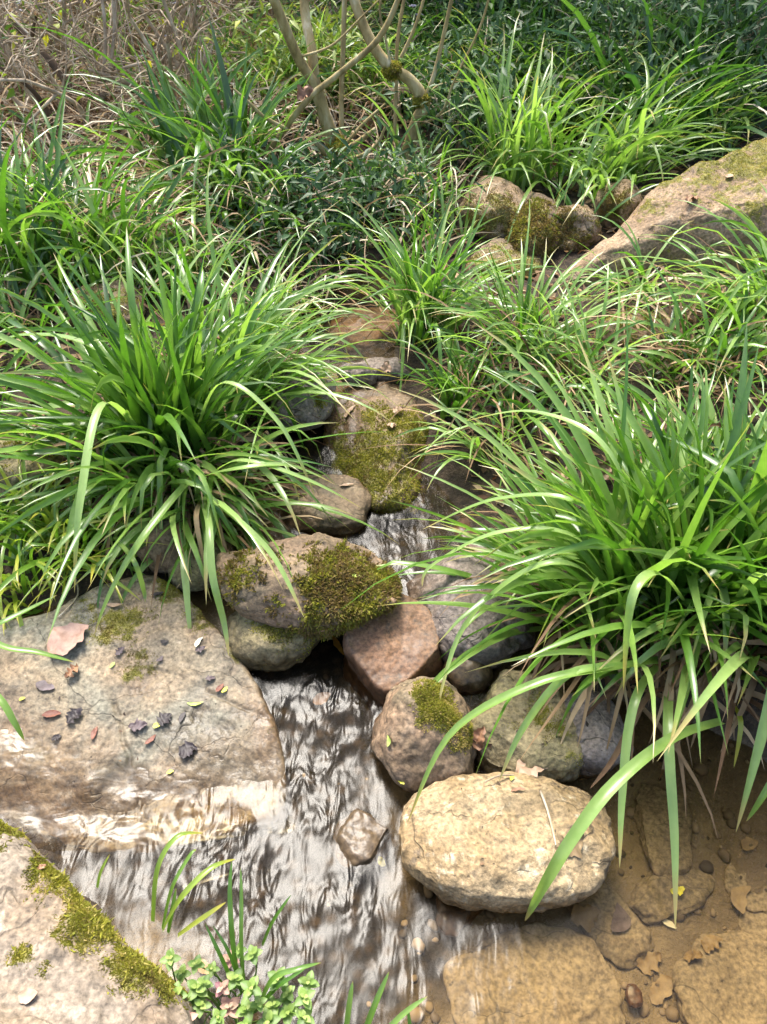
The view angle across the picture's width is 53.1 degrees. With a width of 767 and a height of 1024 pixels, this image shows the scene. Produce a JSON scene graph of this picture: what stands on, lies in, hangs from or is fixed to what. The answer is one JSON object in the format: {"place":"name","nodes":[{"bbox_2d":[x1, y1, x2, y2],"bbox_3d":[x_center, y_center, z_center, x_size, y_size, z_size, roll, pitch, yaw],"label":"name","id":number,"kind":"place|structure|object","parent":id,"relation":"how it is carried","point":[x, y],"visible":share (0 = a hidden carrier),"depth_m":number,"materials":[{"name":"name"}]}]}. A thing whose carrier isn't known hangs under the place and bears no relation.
{"place":"outdoors","nodes":[
{"label":"outdoors","id":0,"kind":"place"},
{"bbox_2d":[0,0,766,1023],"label":"ground","id":1,"kind":"structure","parent":0,"point":[342,940],"depth_m":1.57,"materials":[{"name":"soil"}]},
{"bbox_2d":[0,433,62,502],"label":"rock","id":2,"kind":"object","parent":1,"relation":"on","point":[7,464],"visible":0.3,"depth_m":1.93,"materials":[{"name":"grey stone"}]},
{"bbox_2d":[0,16,86,155],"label":"fallen branch","id":3,"kind":"object","parent":1,"relation":"on","point":[54,65],"visible":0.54,"depth_m":3.18,"materials":[{"name":"brown wood"}]},
{"bbox_2d":[0,90,135,194],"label":"grass clump","id":4,"kind":"object","parent":1,"relation":"on","point":[22,118],"visible":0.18,"depth_m":3.10,"materials":[{"name":"green plant"}]},
{"bbox_2d":[0,250,140,463],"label":"grass clump","id":5,"kind":"object","parent":1,"relation":"on","point":[6,427],"visible":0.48,"depth_m":1.98,"materials":[{"name":"green plant"}]},
{"bbox_2d":[0,0,192,179],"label":"bare shrub","id":6,"kind":"object","parent":1,"relation":"on","point":[11,61],"visible":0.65,"depth_m":3.11,"materials":[{"name":"brown plant"}]},
{"bbox_2d":[0,416,196,740],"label":"grass clump","id":7,"kind":"object","parent":1,"relation":"on","point":[28,532],"visible":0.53,"depth_m":1.83,"materials":[{"name":"green plant"}]},
{"bbox_2d":[2,90,205,217],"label":"grass clump","id":8,"kind":"object","parent":1,"relation":"on","point":[110,163],"visible":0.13,"depth_m":3.03,"materials":[{"name":"green plant"}]},
{"bbox_2d":[0,819,210,1023],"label":"mossy boulder","id":9,"kind":"object","parent":1,"relation":"on","point":[78,960],"visible":0.99,"depth_m":1.11,"materials":[{"name":"stone"}]},
{"bbox_2d":[66,280,145,329],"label":"rock","id":10,"kind":"object","parent":1,"relation":"on","point":[123,301],"visible":0.22,"depth_m":2.41,"materials":[{"name":"stone"}]},
{"bbox_2d":[0,240,216,368],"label":"grass clump","id":11,"kind":"object","parent":1,"relation":"on","point":[19,315],"visible":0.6,"depth_m":2.38,"materials":[{"name":"green plant"}]},
{"bbox_2d":[0,66,218,332],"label":"grass clump","id":12,"kind":"object","parent":1,"relation":"on","point":[36,216],"visible":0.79,"depth_m":2.48,"materials":[{"name":"green plant"}]},
{"bbox_2d":[0,0,242,147],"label":"bare shrub","id":13,"kind":"object","parent":1,"relation":"on","point":[9,35],"visible":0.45,"depth_m":3.32,"materials":[{"name":"brown plant"}]},
{"bbox_2d":[7,185,248,323],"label":"grass clump","id":14,"kind":"object","parent":1,"relation":"on","point":[167,257],"visible":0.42,"depth_m":2.55,"materials":[{"name":"green plant"}]},
{"bbox_2d":[0,0,261,157],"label":"bare shrub","id":15,"kind":"object","parent":1,"relation":"on","point":[182,62],"visible":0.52,"depth_m":3.19,"materials":[{"name":"brown plant"}]},
{"bbox_2d":[0,575,290,852],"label":"rock slab","id":16,"kind":"object","parent":1,"relation":"on","point":[75,785],"visible":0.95,"depth_m":1.59,"materials":[{"name":"stone"}]},
{"bbox_2d":[47,623,88,655],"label":"fallen leaf","id":17,"kind":"object","parent":16,"relation":"on","point":[63,640],"visible":0.93,"depth_m":1.70,"materials":[{"name":"pink plant"}]},
{"bbox_2d":[0,0,295,117],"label":"bare shrub","id":18,"kind":"object","parent":1,"relation":"on","point":[182,9],"visible":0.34,"depth_m":3.39,"materials":[{"name":"brown plant"}]},
{"bbox_2d":[127,516,192,573],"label":"rock","id":19,"kind":"object","parent":1,"relation":"on","point":[166,537],"visible":0.37,"depth_m":1.84,"materials":[{"name":"grey stone"}]},
{"bbox_2d":[0,208,363,654],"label":"grass clump","id":20,"kind":"object","parent":1,"relation":"on","point":[144,412],"visible":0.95,"depth_m":1.82,"materials":[{"name":"green plant"}]},
{"bbox_2d":[19,12,353,274],"bbox_3d":[-0.671,-1.378,2.785,1.156,0.739,1.290,0,42,0],"label":"grass clump","id":21,"kind":"object","parent":1,"relation":"on","point":[170,123],"visible":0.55,"depth_m":2.89,"materials":[{"name":"green plant"}]},
{"bbox_2d":[151,831,234,937],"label":"grass tuft","id":22,"kind":"object","parent":1,"relation":"on","point":[175,903],"visible":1,"depth_m":1.13,"materials":[{"name":"green plant"}]},
{"bbox_2d":[168,541,220,591],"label":"rock","id":23,"kind":"object","parent":1,"relation":"on","point":[196,577],"visible":0.27,"depth_m":1.83,"materials":[{"name":"grey stone"}]},
{"bbox_2d":[0,157,398,507],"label":"grass clump","id":24,"kind":"object","parent":1,"relation":"on","point":[274,323],"visible":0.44,"depth_m":2.15,"materials":[{"name":"green plant"}]},
{"bbox_2d":[159,943,319,1023],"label":"creeping herb","id":25,"kind":"object","parent":1,"relation":"on","point":[198,994],"visible":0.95,"depth_m":1.14,"materials":[{"name":"green plant"}]},
{"bbox_2d":[0,0,493,324],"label":"dry grass","id":26,"kind":"structure","parent":1,"relation":"on","point":[69,113],"depth_m":3.27,"materials":[{"name":"brown plant"}]},
{"bbox_2d":[100,147,312,288],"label":"grass clump","id":27,"kind":"object","parent":26,"relation":"on","point":[226,222],"visible":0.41,"depth_m":2.71,"materials":[{"name":"green plant"}]},
{"bbox_2d":[131,90,391,262],"bbox_3d":[-0.458,-1.247,2.825,0.989,0.436,0.983,0,42,0],"label":"grass clump","id":28,"kind":"object","parent":1,"relation":"on","point":[284,161],"visible":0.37,"depth_m":2.85,"materials":[{"name":"green plant"}]},
{"bbox_2d":[205,861,318,1004],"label":"grass tuft","id":29,"kind":"object","parent":1,"relation":"on","point":[234,962],"visible":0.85,"depth_m":1.13,"materials":[{"name":"green plant"}]},
{"bbox_2d":[227,611,319,671],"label":"rock","id":30,"kind":"object","parent":1,"relation":"on","point":[254,645],"visible":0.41,"depth_m":1.70,"materials":[{"name":"grey stone"}]},
{"bbox_2d":[216,532,404,642],"bbox_3d":[-0.168,0.162,1.758,0.440,0.186,0.290,0,42,0],"label":"rock","id":31,"kind":"object","parent":30,"relation":"on","point":[317,569],"visible":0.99,"depth_m":1.69,"materials":[{"name":"brown stone"}]},
{"bbox_2d":[181,235,377,335],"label":"grass clump","id":32,"kind":"object","parent":1,"relation":"on","point":[247,296],"visible":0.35,"depth_m":2.60,"materials":[{"name":"green plant"}]},
{"bbox_2d":[139,110,424,259],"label":"ground plant","id":33,"kind":"object","parent":1,"relation":"on","point":[302,181],"visible":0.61,"depth_m":2.77,"materials":[{"name":"green plant"}]},
{"bbox_2d":[264,364,335,431],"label":"rock","id":34,"kind":"object","parent":1,"relation":"on","point":[308,410],"visible":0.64,"depth_m":2.21,"materials":[{"name":"grey stone"}]},
{"bbox_2d":[173,0,428,128],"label":"grass clump","id":35,"kind":"object","parent":1,"relation":"on","point":[264,84],"visible":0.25,"depth_m":3.51,"materials":[{"name":"green plant"}]},
{"bbox_2d":[143,0,471,133],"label":"leafy bush","id":36,"kind":"object","parent":1,"relation":"on","point":[281,47],"visible":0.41,"depth_m":3.41,"materials":[{"name":"green plant"}]},
{"bbox_2d":[232,0,400,186],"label":"shrub","id":37,"kind":"object","parent":1,"relation":"on","point":[317,95],"visible":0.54,"depth_m":2.91,"materials":[{"name":"brown plant"}]},
{"bbox_2d":[196,148,438,306],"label":"ground plant","id":38,"kind":"object","parent":1,"relation":"on","point":[340,239],"visible":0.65,"depth_m":2.75,"materials":[{"name":"green plant"}]},
{"bbox_2d":[276,474,371,538],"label":"rock","id":39,"kind":"object","parent":1,"relation":"on","point":[357,492],"visible":0.69,"depth_m":2.03,"materials":[{"name":"brown stone"}]},
{"bbox_2d":[253,107,439,259],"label":"grass clump","id":40,"kind":"object","parent":1,"relation":"on","point":[340,159],"visible":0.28,"depth_m":2.96,"materials":[{"name":"green plant"}]},
{"bbox_2d":[333,808,390,873],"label":"rock","id":41,"kind":"object","parent":1,"relation":"on","point":[361,840],"visible":1,"depth_m":1.46,"materials":[{"name":"stone"}]},
{"bbox_2d":[327,307,399,351],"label":"rock","id":42,"kind":"object","parent":1,"relation":"on","point":[375,334],"visible":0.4,"depth_m":2.62,"materials":[{"name":"red stone"}]},
{"bbox_2d":[267,1,471,114],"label":"grass clump","id":43,"kind":"object","parent":1,"relation":"on","point":[389,43],"visible":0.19,"depth_m":3.63,"materials":[{"name":"green plant"}]},
{"bbox_2d":[323,381,428,516],"bbox_3d":[-0.007,-0.209,2.278,0.362,0.193,0.611,0,42,0],"label":"rock","id":44,"kind":"object","parent":1,"relation":"on","point":[375,470],"visible":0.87,"depth_m":2.18,"materials":[{"name":"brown stone"}]},
{"bbox_2d":[0,0,765,649],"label":"leaf litter","id":45,"kind":"object","parent":1,"relation":"on","point":[588,326],"visible":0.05,"depth_m":2.40,"materials":[{"name":"brown plant"}]},
{"bbox_2d":[58,432,399,608],"bbox_3d":[-0.404,-0.009,1.919,0.893,0.317,0.693,0,42,0],"label":"grass clump","id":46,"kind":"object","parent":45,"relation":"on","point":[174,526],"visible":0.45,"depth_m":1.85,"materials":[{"name":"green plant"}]},
{"bbox_2d":[153,160,418,321],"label":"grass clump","id":47,"kind":"object","parent":45,"relation":"on","point":[303,248],"visible":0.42,"depth_m":2.76,"materials":[{"name":"green plant"}]},
{"bbox_2d":[2,0,766,192],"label":"undergrowth","id":48,"kind":"object","parent":1,"relation":"on","point":[433,128],"visible":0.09,"depth_m":3.52,"materials":[{"name":"green plant"}]},
{"bbox_2d":[344,972,426,1023],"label":"grass tuft","id":49,"kind":"object","parent":1,"relation":"on","point":[398,1017],"visible":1,"depth_m":1.11,"materials":[{"name":"green plant"}]},
{"bbox_2d":[291,122,485,243],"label":"ground plant","id":50,"kind":"object","parent":1,"relation":"on","point":[386,173],"visible":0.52,"depth_m":2.87,"materials":[{"name":"green plant"}]},
{"bbox_2d":[342,594,442,715],"bbox_3d":[0.028,0.326,1.758,0.230,0.183,0.215,-30,50,-29],"label":"rock","id":51,"kind":"object","parent":1,"relation":"on","point":[384,654],"visible":0.82,"depth_m":1.70,"materials":[{"name":"red stone"}]},
{"bbox_2d":[298,82,509,241],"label":"grass clump","id":52,"kind":"object","parent":1,"relation":"on","point":[423,151],"visible":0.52,"depth_m":3.02,"materials":[{"name":"green plant"}]},
{"bbox_2d":[302,0,526,152],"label":"grass clump","id":53,"kind":"object","parent":1,"relation":"on","point":[402,85],"visible":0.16,"depth_m":3.54,"materials":[{"name":"green plant"}]},
{"bbox_2d":[349,0,488,171],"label":"shrub","id":54,"kind":"object","parent":1,"relation":"on","point":[395,71],"visible":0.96,"depth_m":2.98,"materials":[{"name":"brown plant"}]},
{"bbox_2d":[370,676,476,793],"bbox_3d":[0.087,0.450,1.588,0.231,0.245,0.262,0,42,0],"label":"rock","id":55,"kind":"object","parent":1,"relation":"on","point":[417,719],"visible":0.85,"depth_m":1.50,"materials":[{"name":"brown stone"}]},
{"bbox_2d":[352,144,497,284],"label":"grass clump","id":56,"kind":"object","parent":1,"relation":"on","point":[441,212],"visible":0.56,"depth_m":2.88,"materials":[{"name":"green plant"}]},
{"bbox_2d":[311,170,573,391],"bbox_3d":[0.148,-0.751,2.418,0.826,0.524,0.885,-27,48,-27],"label":"grass clump","id":57,"kind":"object","parent":1,"relation":"on","point":[428,283],"visible":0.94,"depth_m":2.41,"materials":[{"name":"green plant"}]},
{"bbox_2d":[398,338,502,420],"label":"grass clump","id":58,"kind":"object","parent":1,"relation":"on","point":[446,400],"visible":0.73,"depth_m":2.16,"materials":[{"name":"green plant"}]},
{"bbox_2d":[436,895,482,936],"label":"rock","id":59,"kind":"object","parent":1,"relation":"on","point":[452,921],"visible":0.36,"depth_m":1.39,"materials":[{"name":"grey stone"}]},
{"bbox_2d":[442,656,493,695],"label":"rock","id":60,"kind":"object","parent":1,"relation":"on","point":[462,680],"visible":0.47,"depth_m":1.68,"materials":[{"name":"grey stone"}]},
{"bbox_2d":[370,313,567,447],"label":"grass clump","id":61,"kind":"object","parent":1,"relation":"on","point":[463,365],"visible":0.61,"depth_m":2.24,"materials":[{"name":"green plant"}]},
{"bbox_2d":[346,0,591,90],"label":"grass clump","id":62,"kind":"object","parent":1,"relation":"on","point":[452,23],"visible":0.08,"depth_m":3.67,"materials":[{"name":"green plant"}]},
{"bbox_2d":[406,550,534,669],"bbox_3d":[0.197,0.244,1.830,0.270,0.218,0.330,-23,47,-24],"label":"rock","id":63,"kind":"object","parent":1,"relation":"on","point":[507,648],"visible":0.48,"depth_m":1.73,"materials":[{"name":"grey stone"}]},
{"bbox_2d":[359,36,581,171],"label":"ground plant","id":64,"kind":"object","parent":1,"relation":"on","point":[474,114],"visible":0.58,"depth_m":3.10,"materials":[{"name":"green plant"}]},
{"bbox_2d":[358,0,604,145],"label":"leafy bush","id":65,"kind":"object","parent":1,"relation":"on","point":[480,56],"visible":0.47,"depth_m":3.38,"materials":[{"name":"green plant"}]},
{"bbox_2d":[358,336,616,516],"bbox_3d":[0.238,-0.228,2.025,0.642,0.301,0.652,-26,48,-26],"label":"grass clump","id":66,"kind":"object","parent":1,"relation":"on","point":[477,449],"visible":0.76,"depth_m":2.07,"materials":[{"name":"green plant"}]},
{"bbox_2d":[459,175,525,239],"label":"rock","id":67,"kind":"object","parent":1,"relation":"on","point":[505,196],"visible":0.71,"depth_m":2.83,"materials":[{"name":"stone"}]},
{"bbox_2d":[465,238,542,279],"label":"rock","id":68,"kind":"object","parent":1,"relation":"on","point":[514,254],"visible":0.41,"depth_m":2.72,"materials":[{"name":"brown stone"}]},
{"bbox_2d":[504,191,560,262],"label":"rock","id":69,"kind":"object","parent":68,"relation":"on","point":[542,227],"visible":0.69,"depth_m":2.73,"materials":[{"name":"green stone"}]},
{"bbox_2d":[399,771,616,913],"bbox_3d":[0.229,0.616,1.446,0.401,0.150,0.252,0,42,0],"label":"rock","id":70,"kind":"object","parent":1,"relation":"on","point":[510,844],"visible":0.91,"depth_m":1.38,"materials":[{"name":"stone"}]},
{"bbox_2d":[405,0,641,111],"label":"grass clump","id":71,"kind":"object","parent":1,"relation":"on","point":[481,42],"visible":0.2,"depth_m":3.50,"materials":[{"name":"green plant"}]},
{"bbox_2d":[282,674,766,1023],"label":"gravel","id":72,"kind":"structure","parent":1,"relation":"on","point":[671,1013],"depth_m":1.44,"materials":[{"name":"brown gravel"}]},
{"bbox_2d":[471,669,583,784],"bbox_3d":[0.310,0.464,1.635,0.266,0.148,0.251,0,42,0],"label":"rock","id":73,"kind":"object","parent":1,"relation":"on","point":[563,763],"visible":0.67,"depth_m":1.56,"materials":[{"name":"grey stone"}]},
{"bbox_2d":[408,11,647,196],"bbox_3d":[0.493,-1.542,2.976,0.838,0.543,0.985,-12,43,-13],"label":"grass clump","id":74,"kind":"object","parent":1,"relation":"on","point":[522,159],"visible":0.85,"depth_m":2.99,"materials":[{"name":"green plant"}]},
{"bbox_2d":[395,199,664,405],"bbox_3d":[0.410,-0.595,2.256,0.777,0.391,0.842,-29,49,-28],"label":"grass clump","id":75,"kind":"object","parent":1,"relation":"on","point":[525,302],"visible":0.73,"depth_m":2.27,"materials":[{"name":"green plant"}]},
{"bbox_2d":[416,289,649,473],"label":"grass clump","id":76,"kind":"object","parent":1,"relation":"on","point":[516,401],"visible":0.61,"depth_m":2.12,"materials":[{"name":"green plant"}]},
{"bbox_2d":[422,0,645,88],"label":"grass clump","id":77,"kind":"object","parent":1,"relation":"on","point":[544,11],"visible":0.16,"depth_m":3.60,"materials":[{"name":"green plant"}]},
{"bbox_2d":[443,922,625,1023],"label":"rock","id":78,"kind":"object","parent":1,"relation":"on","point":[537,973],"visible":1,"depth_m":1.33,"materials":[{"name":"stone"}]},
{"bbox_2d":[342,304,766,927],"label":"grass clump","id":79,"kind":"object","parent":1,"relation":"on","point":[602,516],"visible":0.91,"depth_m":1.54,"materials":[{"name":"green plant"}]},
{"bbox_2d":[425,256,693,430],"bbox_3d":[0.557,-0.455,2.142,0.709,0.364,0.737,-22,46,-22],"label":"grass clump","id":80,"kind":"object","parent":1,"relation":"on","point":[587,344],"visible":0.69,"depth_m":2.17,"materials":[{"name":"green plant"}]},
{"bbox_2d":[556,204,601,251],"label":"rock","id":81,"kind":"object","parent":1,"relation":"on","point":[582,225],"visible":0.75,"depth_m":2.76,"materials":[{"name":"stone"}]},
{"bbox_2d":[472,23,690,144],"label":"grass clump","id":82,"kind":"object","parent":1,"relation":"on","point":[594,102],"visible":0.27,"depth_m":3.37,"materials":[{"name":"green plant"}]},
{"bbox_2d":[564,690,633,778],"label":"rock","id":83,"kind":"object","parent":1,"relation":"on","point":[593,742],"visible":0.52,"depth_m":1.55,"materials":[{"name":"grey stone"}]},
{"bbox_2d":[566,881,653,969],"bbox_3d":[0.417,0.762,1.434,0.113,0.046,0.174,-20,46,-20],"label":"rock","id":84,"kind":"object","parent":1,"relation":"on","point":[629,947],"visible":0.64,"depth_m":1.40,"materials":[{"name":"stone"}]},
{"bbox_2d":[594,179,642,228],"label":"rock","id":85,"kind":"object","parent":1,"relation":"on","point":[621,191],"visible":0.69,"depth_m":2.80,"materials":[{"name":"stone"}]},
{"bbox_2d":[472,0,765,121],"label":"leafy bush","id":86,"kind":"object","parent":1,"relation":"on","point":[618,9],"visible":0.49,"depth_m":3.28,"materials":[{"name":"green plant"}]},
{"bbox_2d":[472,0,766,175],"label":"grass clump","id":87,"kind":"object","parent":1,"relation":"on","point":[709,83],"visible":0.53,"depth_m":3.19,"materials":[{"name":"green plant"}]},
{"bbox_2d":[472,324,766,920],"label":"grass clump","id":88,"kind":"object","parent":1,"relation":"on","point":[753,616],"visible":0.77,"depth_m":1.47,"materials":[{"name":"green plant"}]},
{"bbox_2d":[479,25,766,243],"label":"grass clump","id":89,"kind":"object","parent":1,"relation":"on","point":[621,155],"visible":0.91,"depth_m":2.99,"materials":[{"name":"green plant"}]},
{"bbox_2d":[558,212,702,344],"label":"grass clump","id":90,"kind":"object","parent":1,"relation":"on","point":[613,281],"visible":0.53,"depth_m":2.46,"materials":[{"name":"green plant"}]},
{"bbox_2d":[594,307,674,347],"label":"rock","id":91,"kind":"object","parent":1,"relation":"on","point":[612,327],"visible":0.31,"depth_m":2.33,"materials":[{"name":"brown stone"}]},
{"bbox_2d":[506,319,766,578],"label":"grass clump","id":92,"kind":"object","parent":1,"relation":"on","point":[718,436],"visible":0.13,"depth_m":1.78,"materials":[{"name":"green plant"}]},
{"bbox_2d":[506,0,766,110],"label":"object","id":93,"kind":"object","parent":1,"relation":"on","point":[614,39],"visible":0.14,"depth_m":3.50,"materials":[{"name":"green plant"}]},
{"bbox_2d":[517,0,766,121],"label":"leafy bush","id":94,"kind":"object","parent":1,"relation":"on","point":[719,25],"visible":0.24,"depth_m":3.39,"materials":[{"name":"green plant"}]},
{"bbox_2d":[553,266,766,431],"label":"grass clump","id":95,"kind":"object","parent":1,"relation":"on","point":[651,366],"visible":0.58,"depth_m":2.14,"materials":[{"name":"green plant"}]},
{"bbox_2d":[559,137,766,285],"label":"mossy boulder","id":96,"kind":"object","parent":1,"relation":"on","point":[742,189],"visible":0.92,"depth_m":2.57,"materials":[{"name":"stone"}]},
{"bbox_2d":[633,783,692,876],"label":"rock","id":97,"kind":"object","parent":1,"relation":"on","point":[651,816],"visible":0.85,"depth_m":1.53,"materials":[{"name":"stone"}]},
{"bbox_2d":[573,256,766,422],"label":"grass clump","id":98,"kind":"object","parent":1,"relation":"on","point":[721,340],"visible":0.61,"depth_m":2.15,"materials":[{"name":"green plant"}]},
{"bbox_2d":[574,26,766,158],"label":"grass clump","id":99,"kind":"object","parent":1,"relation":"on","point":[738,130],"visible":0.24,"depth_m":3.26,"materials":[{"name":"green plant"}]},
{"bbox_2d":[629,866,714,924],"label":"rock","id":100,"kind":"object","parent":1,"relation":"on","point":[651,902],"visible":0.84,"depth_m":1.45,"materials":[{"name":"stone"}]},
{"bbox_2d":[591,180,766,395],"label":"grass clump","id":101,"kind":"object","parent":1,"relation":"on","point":[758,281],"visible":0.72,"depth_m":2.25,"materials":[{"name":"green plant"}]},
{"bbox_2d":[606,0,766,134],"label":"leafy bush","id":102,"kind":"object","parent":1,"relation":"on","point":[751,4],"visible":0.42,"depth_m":3.23,"materials":[{"name":"green plant"}]},
{"bbox_2d":[672,930,766,1023],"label":"rock","id":103,"kind":"object","parent":1,"relation":"on","point":[725,982],"visible":0.96,"depth_m":1.33,"materials":[{"name":"stone"}]},
{"bbox_2d":[724,863,766,913],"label":"rock","id":104,"kind":"object","parent":1,"relation":"on","point":[757,903],"visible":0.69,"depth_m":1.45,"materials":[{"name":"stone"}]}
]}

